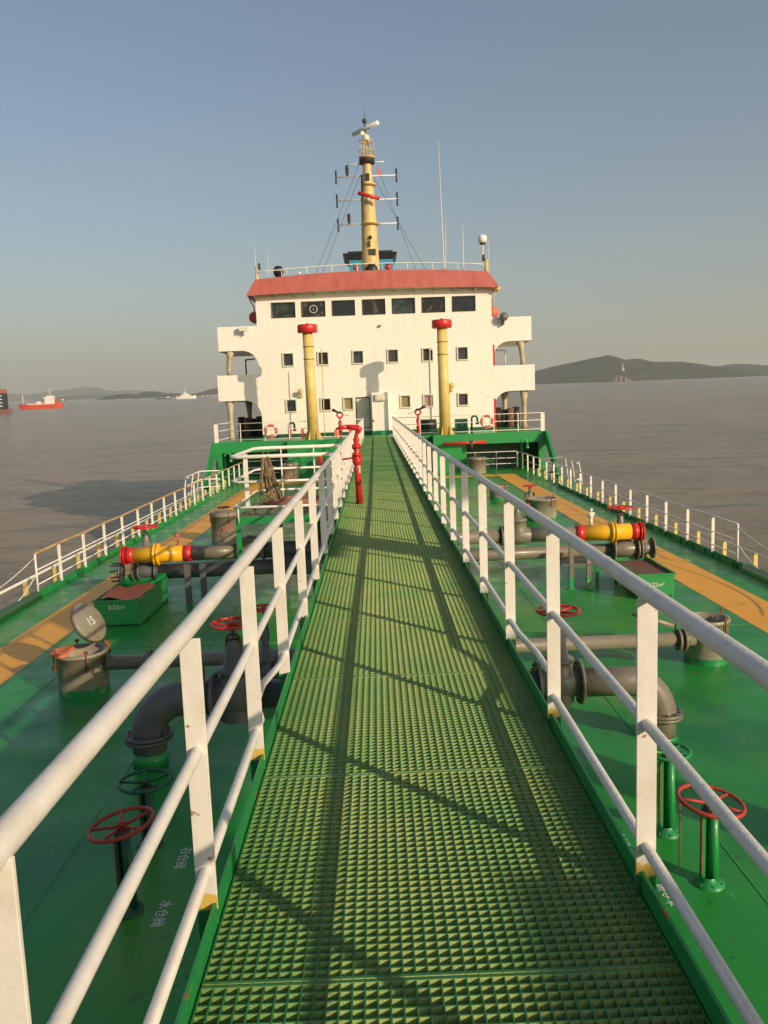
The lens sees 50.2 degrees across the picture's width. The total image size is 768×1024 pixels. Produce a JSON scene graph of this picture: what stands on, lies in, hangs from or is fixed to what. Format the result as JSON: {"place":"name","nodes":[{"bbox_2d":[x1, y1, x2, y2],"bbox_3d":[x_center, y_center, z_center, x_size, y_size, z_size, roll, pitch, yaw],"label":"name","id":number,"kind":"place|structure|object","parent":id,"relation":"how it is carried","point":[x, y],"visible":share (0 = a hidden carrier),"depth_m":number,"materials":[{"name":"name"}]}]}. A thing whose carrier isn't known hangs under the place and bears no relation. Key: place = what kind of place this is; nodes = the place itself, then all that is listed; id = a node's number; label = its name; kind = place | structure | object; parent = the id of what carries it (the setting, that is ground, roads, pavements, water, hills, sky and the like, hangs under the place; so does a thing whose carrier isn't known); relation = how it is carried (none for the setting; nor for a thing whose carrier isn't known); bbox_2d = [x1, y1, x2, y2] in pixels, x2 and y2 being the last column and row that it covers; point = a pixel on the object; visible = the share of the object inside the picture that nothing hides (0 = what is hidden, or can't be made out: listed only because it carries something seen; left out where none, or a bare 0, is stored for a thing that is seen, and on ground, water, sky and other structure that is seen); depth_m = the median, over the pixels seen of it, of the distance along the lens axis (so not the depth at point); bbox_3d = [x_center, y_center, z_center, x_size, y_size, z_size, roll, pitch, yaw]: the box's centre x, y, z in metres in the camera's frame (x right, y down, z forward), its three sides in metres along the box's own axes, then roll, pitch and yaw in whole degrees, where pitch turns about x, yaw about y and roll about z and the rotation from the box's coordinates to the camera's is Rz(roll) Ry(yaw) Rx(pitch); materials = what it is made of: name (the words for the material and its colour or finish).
{"place":"outdoors","nodes":[
{"label":"outdoors","id":0,"kind":"place"},
{"bbox_2d":[35,394,112,400],"bbox_3d":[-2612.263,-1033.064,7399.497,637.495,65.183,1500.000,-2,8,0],"label":"hill","id":1,"kind":"structure","parent":0,"point":[90,396],"depth_m":6936.85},
{"bbox_2d":[7,387,194,401],"bbox_3d":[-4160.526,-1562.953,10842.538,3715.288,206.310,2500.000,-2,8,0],"label":"hill","id":2,"kind":"structure","parent":0,"point":[64,393],"depth_m":10154.92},
{"bbox_2d":[97,394,142,399],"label":"hill","id":3,"kind":"structure","parent":0,"point":[122,396],"depth_m":3442.34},
{"bbox_2d":[131,391,198,398],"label":"hill","id":4,"kind":"structure","parent":0,"point":[150,394],"depth_m":3711.23,"materials":[{"name":"plant"}]},
{"bbox_2d":[191,388,217,395],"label":"hill","id":5,"kind":"structure","parent":0,"point":[211,391],"depth_m":4277.27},
{"bbox_2d":[0,466,767,1023],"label":"deck","id":6,"kind":"structure","parent":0,"point":[722,730],"depth_m":9.11,"materials":[{"name":"green paint"}]},
{"bbox_2d":[51,602,110,698],"bbox_3d":[-4.344,1.947,11.758,0.743,1.268,0.740,-2,8,0],"label":"tank hatch","id":7,"kind":"object","parent":6,"relation":"on","point":[82,671],"visible":0.91,"depth_m":11.57,"materials":[{"name":"metal"}]},
{"bbox_2d":[49,645,74,658],"bbox_3d":[-4.565,1.982,11.609,0.288,0.134,0.402,-2,8,0],"label":"orange rag","id":8,"kind":"object","parent":7,"relation":"on","point":[59,652],"visible":1,"depth_m":11.49,"materials":[{"name":"orange"}]},
{"bbox_2d":[0,481,211,622],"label":"deck edge kerb","id":9,"kind":"structure","parent":6,"relation":"on","point":[10,610],"depth_m":19.56,"materials":[{"name":"green metal"}]},
{"bbox_2d":[0,480,225,596],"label":"fender pipe","id":10,"kind":"object","parent":6,"relation":"attached to","point":[53,569],"visible":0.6,"depth_m":22.88,"materials":[{"name":"metal"}]},
{"bbox_2d":[86,805,154,920],"bbox_3d":[-2.058,2.799,6.500,0.527,0.797,0.534,-2,8,0],"label":"valve stand","id":11,"kind":"object","parent":6,"relation":"on","point":[121,841],"visible":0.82,"depth_m":6.47,"materials":[{"name":"green metal"}]},
{"bbox_2d":[92,573,167,624],"bbox_3d":[-4.983,1.718,16.276,0.890,0.580,2.070,-2,8,0],"label":"drip tray","id":12,"kind":"object","parent":6,"relation":"on","point":[138,611],"visible":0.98,"depth_m":15.42,"materials":[{"name":"green metal"}]},
{"bbox_2d":[101,582,154,599],"bbox_3d":[-4.988,1.562,16.088,0.780,0.145,1.200,-2,8,0],"label":"orange cloth","id":13,"kind":"object","parent":12,"relation":"in","point":[129,593],"visible":0.96,"depth_m":16.11,"materials":[{"name":"orange"}]},
{"bbox_2d":[0,485,264,684],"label":"walkway stripe","id":14,"kind":"object","parent":6,"relation":"on","point":[44,635],"visible":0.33,"depth_m":15.54,"materials":[{"name":"orange paint"}]},
{"bbox_2d":[117,768,172,849],"bbox_3d":[-2.167,2.744,7.500,0.494,0.651,0.494,-2,8,0],"label":"valve stand","id":15,"kind":"object","parent":6,"relation":"on","point":[145,791],"visible":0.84,"depth_m":7.47,"materials":[{"name":"green metal"}]},
{"bbox_2d":[33,460,284,591],"bbox_3d":[-4.690,-0.605,32.022,6.154,1.022,28.600,-2,8,0],"label":"deck railing","id":16,"kind":"object","parent":6,"relation":"on","point":[59,560],"visible":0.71,"depth_m":24.10,"materials":[{"name":"metal"}]},
{"bbox_2d":[150,901,171,925],"bbox_3d":[-1.762,3.185,6.509,0.106,0.002,0.330,-2,8,0],"label":"deck lettering","id":17,"kind":"object","parent":6,"relation":"on","point":[162,915],"visible":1,"depth_m":6.48,"materials":[{"name":"white"}]},
{"bbox_2d":[174,848,190,867],"bbox_3d":[-1.786,3.081,7.305,0.106,0.002,0.331,-2,8,0],"label":"deck lettering","id":18,"kind":"object","parent":6,"relation":"on","point":[181,863],"visible":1,"depth_m":7.27,"materials":[{"name":"white"}]},
{"bbox_2d":[182,470,219,503],"bbox_3d":[-8.489,-1.187,38.130,1.150,1.253,3.500,-2,8,0],"label":"boarding platform rail","id":19,"kind":"object","parent":6,"relation":"on","point":[192,498],"visible":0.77,"depth_m":38.19,"materials":[{"name":"metal"}]},
{"bbox_2d":[110,535,328,603],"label":"manifold pipes","id":20,"kind":"object","parent":6,"relation":"on","point":[203,571],"visible":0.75,"depth_m":17.13,"materials":[{"name":"metal"}]},
{"bbox_2d":[132,524,157,564],"bbox_3d":[-5.065,0.814,17.502,0.554,1.065,0.554,-2,8,0],"label":"gate valve","id":21,"kind":"object","parent":20,"relation":"attached to","point":[146,542],"visible":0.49,"depth_m":17.42,"materials":[{"name":"grey paint"}]},
{"bbox_2d":[119,543,192,565],"bbox_3d":[-4.763,0.889,17.213,1.465,0.470,0.470,-2,8,0],"label":"hose connection","id":22,"kind":"object","parent":20,"relation":"attached to","point":[155,554],"visible":0.99,"depth_m":17.07,"materials":[{"name":"orange paint"}]},
{"bbox_2d":[209,506,236,543],"bbox_3d":[-4.766,0.366,24.507,0.860,1.080,0.860,-2,8,0],"label":"tank hatch","id":23,"kind":"object","parent":6,"relation":"on","point":[223,527],"visible":0.91,"depth_m":24.18,"materials":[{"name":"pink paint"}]},
{"bbox_2d":[256,604,278,678],"bbox_3d":[-1.625,1.817,11.217,0.375,1.090,0.374,-2,8,0],"label":"deck valve","id":24,"kind":"object","parent":6,"relation":"on","point":[266,664],"visible":0.5,"depth_m":11.17,"materials":[{"name":"paint"}]},
{"bbox_2d":[230,444,341,602],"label":"side platform","id":25,"kind":"structure","parent":6,"relation":"on","point":[260,516],"depth_m":16.07,"materials":[{"name":"paint"}]},
{"bbox_2d":[258,452,281,501],"bbox_3d":[-2.186,-0.673,15.674,0.445,0.957,0.256,-2,8,0],"label":"rope coil","id":26,"kind":"object","parent":25,"relation":"hanging from","point":[267,473],"visible":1,"depth_m":15.61,"materials":[{"name":"fabric"}]},
{"bbox_2d":[264,495,332,504],"bbox_3d":[-1.876,-0.270,18.001,1.551,0.105,1.048,-2,8,0],"label":"pipe","id":27,"kind":"object","parent":25,"relation":"on","point":[285,500],"visible":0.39,"depth_m":17.70,"materials":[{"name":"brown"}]},
{"bbox_2d":[279,460,298,479],"bbox_3d":[-5.122,-2.264,44.432,1.060,1.080,1.060,-2,8,0],"label":"tank hatch","id":28,"kind":"object","parent":6,"relation":"on","point":[290,473],"visible":0.85,"depth_m":44.02,"materials":[{"name":"pink paint"}]},
{"bbox_2d":[203,426,560,491],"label":"poop deck block","id":29,"kind":"structure","parent":6,"relation":"on","point":[507,439],"depth_m":45.90,"materials":[{"name":"green metal"}]},
{"bbox_2d":[238,416,262,436],"bbox_3d":[-8.417,-5.694,54.432,2.557,1.329,0.879,-2,8,0],"label":"fender stack","id":30,"kind":"object","parent":29,"relation":"on","point":[256,422],"visible":0.58,"depth_m":54.18,"materials":[{"name":"black rubber"}]},
{"bbox_2d":[214,419,360,442],"bbox_3d":[-5.414,-5.445,52.673,8.282,1.037,14.020,-2,8,0],"label":"poop railing","id":31,"kind":"object","parent":29,"relation":"on","point":[216,438],"visible":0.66,"depth_m":45.71,"materials":[{"name":"metal"}]},
{"bbox_2d":[264,424,277,437],"bbox_3d":[-6.286,-4.521,45.633,0.779,0.779,0.150,-2,8,0],"label":"lifebuoy","id":32,"kind":"object","parent":31,"relation":"attached to","point":[274,427],"visible":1,"depth_m":45.59,"materials":[{"name":"orange"}]},
{"bbox_2d":[297,323,321,439],"bbox_3d":[-4.083,-7.172,45.126,1.105,6.353,1.090,-2,8,0],"label":"vent post","id":33,"kind":"object","parent":29,"relation":"on","point":[306,330],"visible":1,"depth_m":44.90,"materials":[{"name":"metal"}]},
{"bbox_2d":[332,408,348,437],"bbox_3d":[-2.427,-4.990,45.973,0.986,1.680,0.377,-4,8,-14],"label":"fire monitor","id":34,"kind":"object","parent":29,"relation":"on","point":[339,423],"visible":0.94,"depth_m":45.93,"materials":[{"name":"red paint"}]},
{"bbox_2d":[217,269,534,439],"bbox_3d":[-0.583,-10.338,55.460,19.120,9.650,15.320,-2,8,0],"label":"deckhouse","id":35,"kind":"object","parent":29,"relation":"on","point":[376,377],"visible":0.91,"depth_m":49.12,"materials":[{"name":"beige paint"}]},
{"bbox_2d":[271,302,295,317],"bbox_3d":[-5.992,-12.025,48.823,1.426,0.900,0.155,-2,8,0],"label":"window","id":36,"kind":"structure","parent":35,"relation":"in","point":[279,309],"depth_m":48.84,"materials":[{"name":"black glass"}]},
{"bbox_2d":[282,352,294,366],"bbox_3d":[-5.741,-9.140,49.187,0.700,0.840,0.195,-2,8,0],"label":"window","id":37,"kind":"structure","parent":35,"relation":"in","point":[288,359],"depth_m":49.22,"materials":[{"name":"black"}]},
{"bbox_2d":[285,399,297,412],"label":"window","id":38,"kind":"structure","parent":35,"relation":"in","point":[291,404],"depth_m":49.56,"materials":[{"name":"black"}]},
{"bbox_2d":[301,301,325,316],"bbox_3d":[-4.206,-12.093,48.835,1.427,0.900,0.155,-2,8,0],"label":"window","id":39,"kind":"structure","parent":35,"relation":"in","point":[308,308],"depth_m":48.86,"materials":[{"name":"black glass"}]},
{"bbox_2d":[317,351,328,365],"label":"window","id":40,"kind":"structure","parent":35,"relation":"in","point":[325,356],"depth_m":49.24,"materials":[{"name":"black"}]},
{"bbox_2d":[320,397,331,410],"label":"window","id":41,"kind":"structure","parent":35,"relation":"in","point":[327,401],"depth_m":49.59,"materials":[{"name":"black"}]},
{"bbox_2d":[332,300,354,315],"bbox_3d":[-2.409,-12.160,48.846,1.374,0.900,0.155,-2,8,0],"label":"window","id":42,"kind":"structure","parent":35,"relation":"in","point":[340,307],"depth_m":48.87,"materials":[{"name":"black glass"}]},
{"bbox_2d":[343,397,353,410],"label":"window","id":43,"kind":"structure","parent":35,"relation":"in","point":[349,401],"depth_m":49.61,"materials":[{"name":"beige"}]},
{"bbox_2d":[352,350,363,363],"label":"window","id":44,"kind":"structure","parent":35,"relation":"in","point":[358,355],"depth_m":49.25,"materials":[{"name":"beige"}]},
{"bbox_2d":[355,397,370,427],"bbox_3d":[-1.258,-6.022,49.666,0.863,1.870,0.125,-2,8,0],"label":"door","id":45,"kind":"structure","parent":35,"relation":"in","point":[363,403],"depth_m":49.67,"materials":[{"name":"beige"}]},
{"bbox_2d":[335,112,398,270],"bbox_3d":[-1.105,-19.156,50.734,3.662,11.201,1.682,0,8,18],"label":"signal mast","id":46,"kind":"object","parent":35,"relation":"on","point":[370,250],"visible":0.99,"depth_m":50.66,"materials":[{"name":"metal"}]},
{"bbox_2d":[316,166,424,272],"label":"mast stays","id":47,"kind":"object","parent":46,"relation":"attached to","point":[344,215],"visible":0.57,"depth_m":50.19,"materials":[{"name":"grey metal"}]},
{"bbox_2d":[342,250,396,270],"bbox_3d":[-0.918,-16.098,56.924,3.660,3.500,3.900,-2,8,0],"label":"funnel","id":48,"kind":"object","parent":35,"relation":"on","point":[385,256],"visible":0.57,"depth_m":55.25,"materials":[{"name":"blue paint"}]},
{"bbox_2d":[256,262,482,278],"bbox_3d":[-0.839,-14.217,48.529,13.448,1.018,0.060,-2,8,0],"label":"roof railing","id":49,"kind":"object","parent":35,"relation":"on","point":[369,263],"visible":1,"depth_m":48.46,"materials":[{"name":"metal"}]},
{"bbox_2d":[362,299,385,314],"bbox_3d":[-0.603,-12.228,48.858,1.375,0.900,0.155,-2,8,0],"label":"window","id":50,"kind":"structure","parent":35,"relation":"in","point":[369,306],"depth_m":48.88,"materials":[{"name":"black glass"}]},
{"bbox_2d":[387,349,398,362],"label":"window","id":51,"kind":"structure","parent":35,"relation":"in","point":[392,355],"depth_m":49.26,"materials":[{"name":"beige"}]},
{"bbox_2d":[392,298,414,313],"bbox_3d":[1.168,-12.294,48.869,1.376,0.900,0.155,-2,8,0],"label":"window","id":52,"kind":"structure","parent":35,"relation":"in","point":[399,305],"depth_m":48.90,"materials":[{"name":"black glass"}]},
{"bbox_2d":[400,394,410,408],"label":"window","id":53,"kind":"structure","parent":35,"relation":"in","point":[405,400],"depth_m":49.63,"materials":[{"name":"beige"}]},
{"bbox_2d":[422,347,433,361],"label":"window","id":54,"kind":"structure","parent":35,"relation":"in","point":[425,351],"depth_m":49.25,"materials":[{"name":"black"}]},
{"bbox_2d":[423,394,433,407],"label":"window","id":55,"kind":"structure","parent":35,"relation":"in","point":[426,397],"depth_m":49.64,"materials":[{"name":"pink"}]},
{"bbox_2d":[422,297,444,312],"bbox_3d":[2.949,-12.361,48.880,1.394,0.900,0.155,-2,8,0],"label":"window","id":56,"kind":"structure","parent":35,"relation":"in","point":[429,304],"depth_m":48.93,"materials":[{"name":"black glass"}]},
{"bbox_2d":[438,140,444,269],"bbox_3d":[3.426,-17.676,48.644,0.186,8.487,0.090,-2,8,0],"label":"whip antenna","id":57,"kind":"object","parent":35,"relation":"on","point":[441,216],"visible":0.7,"depth_m":48.67,"materials":[{"name":"beige"}]},
{"bbox_2d":[457,346,468,360],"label":"window","id":58,"kind":"structure","parent":35,"relation":"in","point":[462,353],"depth_m":49.28,"materials":[{"name":"black"}]},
{"bbox_2d":[457,392,468,405],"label":"window","id":59,"kind":"structure","parent":35,"relation":"in","point":[462,397],"depth_m":49.64,"materials":[{"name":"beige"}]},
{"bbox_2d":[452,295,475,311],"bbox_3d":[4.758,-12.429,48.892,1.395,0.900,0.155,-2,8,0],"label":"window","id":60,"kind":"structure","parent":35,"relation":"in","point":[459,303],"depth_m":48.93,"materials":[{"name":"black glass"}]},
{"bbox_2d":[478,234,486,270],"bbox_3d":[5.891,-15.006,48.824,0.532,2.972,0.540,-2,8,0],"label":"satcom radome","id":61,"kind":"object","parent":35,"relation":"on","point":[482,239],"visible":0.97,"depth_m":48.53,"materials":[{"name":"beige"}]},
{"bbox_2d":[408,405,425,434],"bbox_3d":[1.879,-5.151,46.001,0.986,1.680,0.377,0,8,13],"label":"fire monitor","id":62,"kind":"object","parent":29,"relation":"on","point":[418,419],"visible":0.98,"depth_m":45.96,"materials":[{"name":"red paint"}]},
{"bbox_2d":[432,318,453,434],"bbox_3d":[3.254,-7.448,45.173,1.090,6.352,1.090,-2,8,0],"label":"vent post","id":63,"kind":"object","parent":29,"relation":"on","point":[441,325],"visible":1,"depth_m":44.94,"materials":[{"name":"metal"}]},
{"bbox_2d":[420,419,467,434],"bbox_3d":[3.415,-4.955,47.250,2.800,0.850,0.900,-2,8,0],"label":"mooring winch","id":64,"kind":"object","parent":29,"relation":"on","point":[427,427],"visible":0.76,"depth_m":46.91,"materials":[{"name":"black metal"}]},
{"bbox_2d":[442,440,485,448],"bbox_3d":[4.379,-3.663,44.859,2.403,0.450,0.240,-2,8,0],"label":"fire hydrant pipe","id":65,"kind":"object","parent":29,"relation":"attached to","point":[470,443],"visible":1,"depth_m":44.77,"materials":[{"name":"metal"}]},
{"bbox_2d":[398,411,544,434],"bbox_3d":[4.727,-5.825,52.738,8.362,1.037,14.020,-2,8,0],"label":"poop railing","id":66,"kind":"object","parent":29,"relation":"on","point":[542,419],"visible":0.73,"depth_m":45.79,"materials":[{"name":"metal"}]},
{"bbox_2d":[480,414,493,427],"bbox_3d":[5.743,-5.051,45.700,0.779,0.779,0.150,-2,8,0],"label":"lifebuoy","id":67,"kind":"object","parent":66,"relation":"attached to","point":[491,423],"visible":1,"depth_m":45.65,"materials":[{"name":"orange"}]},
{"bbox_2d":[496,407,519,426],"bbox_3d":[7.771,-6.302,54.535,2.557,1.329,0.879,-2,8,0],"label":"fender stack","id":68,"kind":"object","parent":29,"relation":"on","point":[504,417],"visible":0.58,"depth_m":54.29,"materials":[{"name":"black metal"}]},
{"bbox_2d":[0,484,767,927],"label":"deck seams","id":69,"kind":"object","parent":6,"relation":"on","point":[276,642],"visible":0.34,"depth_m":10.44,"materials":[{"name":"green metal"}]},
{"bbox_2d":[105,629,696,679],"bbox_3d":[0.255,2.121,11.733,8.401,0.595,0.310,-2,8,0],"label":"vent line","id":70,"kind":"object","parent":6,"relation":"on","point":[681,639],"visible":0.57,"depth_m":11.64,"materials":[{"name":"grey paint"}]},
{"bbox_2d":[124,666,682,769],"bbox_3d":[0.250,2.262,9.320,6.342,0.950,0.530,-2,8,-2],"label":"cargo pipe","id":71,"kind":"object","parent":6,"relation":"on","point":[148,736],"visible":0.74,"depth_m":9.13,"materials":[{"name":"metal"}]},
{"bbox_2d":[206,616,264,724],"bbox_3d":[-1.663,1.766,9.142,0.575,1.140,0.540,-2,8,0],"label":"gate valve","id":72,"kind":"object","parent":71,"relation":"attached to","point":[235,712],"visible":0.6,"depth_m":9.02,"materials":[{"name":"paint"}]},
{"bbox_2d":[531,604,587,705],"bbox_3d":[1.984,1.641,9.319,0.555,1.125,0.510,-2,8,0],"label":"gate valve","id":73,"kind":"object","parent":71,"relation":"attached to","point":[573,680],"visible":0.55,"depth_m":9.21,"materials":[{"name":"grey paint"}]},
{"bbox_2d":[174,437,731,1023],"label":"catwalk","id":74,"kind":"object","parent":6,"relation":"on","point":[428,831],"visible":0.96,"depth_m":3.48,"materials":[{"name":"green metal"}]},
{"bbox_2d":[0,418,363,1023],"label":"catwalk railing","id":75,"kind":"object","parent":74,"relation":"on","point":[24,814],"visible":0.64,"depth_m":2.85,"materials":[{"name":"metal"}]},
{"bbox_2d":[336,424,362,503],"bbox_3d":[-0.622,-0.890,15.309,0.507,1.489,0.180,-2,8,0],"label":"pipe","id":76,"kind":"object","parent":74,"relation":"on","point":[356,457],"visible":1,"depth_m":15.24,"materials":[{"name":"metal"}]},
{"bbox_2d":[392,416,767,1023],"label":"catwalk railing","id":77,"kind":"object","parent":74,"relation":"on","point":[642,709],"visible":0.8,"depth_m":3.07,"materials":[{"name":"metal"}]},
{"bbox_2d":[427,474,514,478],"bbox_3d":[3.969,-1.856,42.925,5.820,0.001,1.100,-2,8,0],"label":"walkway stripe","id":78,"kind":"object","parent":6,"relation":"on","point":[482,475],"visible":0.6,"depth_m":42.91,"materials":[{"name":"orange paint"}]},
{"bbox_2d":[467,454,486,473],"bbox_3d":[5.069,-2.638,44.700,1.060,1.010,1.060,-2,8,0],"label":"tank hatch","id":79,"kind":"object","parent":6,"relation":"on","point":[477,464],"visible":1,"depth_m":44.28,"materials":[{"name":"grey paint"}]},
{"bbox_2d":[489,483,507,499],"bbox_3d":[4.564,-0.820,32.627,0.760,0.618,0.760,-2,8,0],"label":"tank hatch","id":80,"kind":"object","parent":6,"relation":"on","point":[494,496],"visible":0.46,"depth_m":32.37,"materials":[{"name":"metal"}]},
{"bbox_2d":[520,438,528,470],"bbox_3d":[7.721,-3.153,44.964,0.488,1.768,0.200,-2,8,0],"label":"gooseneck vent","id":81,"kind":"object","parent":6,"relation":"on","point":[521,446],"visible":1,"depth_m":44.88,"materials":[{"name":"green metal"}]},
{"bbox_2d":[522,484,536,497],"bbox_3d":[5.384,-0.710,30.230,0.554,0.590,0.554,-2,8,0],"label":"deck valve","id":82,"kind":"object","parent":6,"relation":"on","point":[530,491],"visible":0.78,"depth_m":30.17,"materials":[{"name":"grey paint"}]},
{"bbox_2d":[525,494,556,521],"bbox_3d":[5.108,-0.136,26.672,1.040,0.788,1.040,-2,8,0],"label":"tank hatch","id":83,"kind":"object","parent":6,"relation":"on","point":[546,506],"visible":0.77,"depth_m":26.27,"materials":[{"name":"metal"}]},
{"bbox_2d":[448,503,656,589],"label":"manifold pipes","id":84,"kind":"object","parent":6,"relation":"on","point":[570,557],"visible":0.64,"depth_m":17.20,"materials":[{"name":"metal"}]},
{"bbox_2d":[575,521,644,542],"bbox_3d":[4.737,0.424,17.259,1.415,0.470,0.470,-2,8,0],"label":"hose connection","id":85,"kind":"object","parent":84,"relation":"attached to","point":[612,531],"visible":0.95,"depth_m":17.11,"materials":[{"name":"orange paint"}]},
{"bbox_2d":[607,505,634,541],"bbox_3d":[5.056,0.379,17.509,0.574,1.020,0.574,-2,8,0],"label":"gate valve","id":86,"kind":"object","parent":84,"relation":"attached to","point":[620,518],"visible":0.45,"depth_m":17.43,"materials":[{"name":"grey paint"}]},
{"bbox_2d":[544,457,584,488],"bbox_3d":[8.389,-1.821,38.238,1.150,1.253,3.500,-2,8,0],"label":"boarding platform rail","id":87,"kind":"object","parent":6,"relation":"on","point":[573,483],"visible":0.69,"depth_m":38.21,"materials":[{"name":"metal"}]},
{"bbox_2d":[469,451,738,567],"bbox_3d":[5.367,-1.035,32.483,4.854,1.022,28.600,-2,8,0],"label":"deck railing","id":88,"kind":"object","parent":6,"relation":"on","point":[712,530],"visible":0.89,"depth_m":25.58,"materials":[{"name":"metal"}]},
{"bbox_2d":[499,475,767,632],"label":"walkway stripe","id":89,"kind":"object","parent":6,"relation":"on","point":[744,605],"visible":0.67,"depth_m":17.33,"materials":[{"name":"orange paint"}]},
{"bbox_2d":[614,554,675,598],"bbox_3d":[5.256,1.294,16.639,0.750,0.580,1.670,-2,8,0],"label":"drip tray","id":90,"kind":"object","parent":6,"relation":"on","point":[655,574],"visible":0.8,"depth_m":16.18,"materials":[{"name":"green metal"}]},
{"bbox_2d":[537,468,767,567],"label":"fender pipe","id":91,"kind":"object","parent":6,"relation":"attached to","point":[755,555],"visible":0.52,"depth_m":23.02,"materials":[{"name":"metal"}]},
{"bbox_2d":[551,469,767,582],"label":"deck edge kerb","id":92,"kind":"structure","parent":6,"relation":"on","point":[755,572],"depth_m":20.87,"materials":[{"name":"green metal"}]},
{"bbox_2d":[656,741,691,839],"bbox_3d":[2.549,2.507,7.371,0.414,0.811,0.414,-2,8,0],"label":"valve stand","id":93,"kind":"object","parent":6,"relation":"on","point":[667,828],"visible":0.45,"depth_m":7.36,"materials":[{"name":"green metal"}]},
{"bbox_2d":[631,608,730,666],"bbox_3d":[4.410,1.837,12.219,1.385,0.728,0.656,1,8,19],"label":"tank hatch","id":94,"kind":"object","parent":6,"relation":"on","point":[699,653],"visible":0.52,"depth_m":11.90,"materials":[{"name":"metal"}]},
{"bbox_2d":[675,783,746,892],"bbox_3d":[2.619,2.635,6.582,0.530,0.760,0.534,-2,8,0],"label":"valve stand","id":95,"kind":"object","parent":6,"relation":"on","point":[707,878],"visible":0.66,"depth_m":6.57,"materials":[{"name":"green metal"}]},
{"bbox_2d":[678,802,680,868],"bbox_3d":[2.389,2.598,6.619,0.018,0.600,0.023,-2,8,0],"label":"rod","id":96,"kind":"object","parent":95,"relation":"hanging from","point":[679,831],"visible":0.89,"depth_m":6.62,"materials":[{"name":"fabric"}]},
{"bbox_2d":[0,376,767,609],"bbox_3d":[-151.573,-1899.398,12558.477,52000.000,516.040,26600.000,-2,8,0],"label":"water","id":97,"kind":"structure","parent":0,"point":[70,468],"depth_m":114.02,"materials":[{"name":"liquid"}]},
{"bbox_2d":[0,389,12,413],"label":"container ship","id":98,"kind":"object","parent":97,"relation":"on","point":[4,408],"visible":0.9,"depth_m":617.89},
{"bbox_2d":[18,389,62,409],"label":"red tanker","id":99,"kind":"object","parent":97,"relation":"on","point":[51,402],"visible":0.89,"depth_m":862.89,"materials":[{"name":"orange"}]},
{"bbox_2d":[176,388,195,398],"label":"white patrol ship","id":100,"kind":"object","parent":97,"relation":"on","point":[185,395],"visible":0.82,"depth_m":1743.53,"materials":[{"name":"beige"}]},
{"bbox_2d":[0,0,767,394],"label":"sky","id":101,"kind":"structure","parent":0,"point":[610,157],"materials":[{"name":"blue"}]},
{"bbox_2d":[535,355,767,383],"bbox_3d":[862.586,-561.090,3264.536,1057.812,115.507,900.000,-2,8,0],"label":"hill","id":102,"kind":"structure","parent":0,"point":[606,368],"depth_m":2936.79,"materials":[{"name":"plant"}]},
{"bbox_2d":[611,376,630,381],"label":"rock cliff","id":103,"kind":"structure","parent":102,"relation":"attached to","point":[619,379],"depth_m":2464.58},
{"bbox_2d":[718,364,767,374],"bbox_3d":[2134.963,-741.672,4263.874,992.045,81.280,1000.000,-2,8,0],"label":"hill","id":104,"kind":"structure","parent":0,"point":[756,369],"depth_m":3983.55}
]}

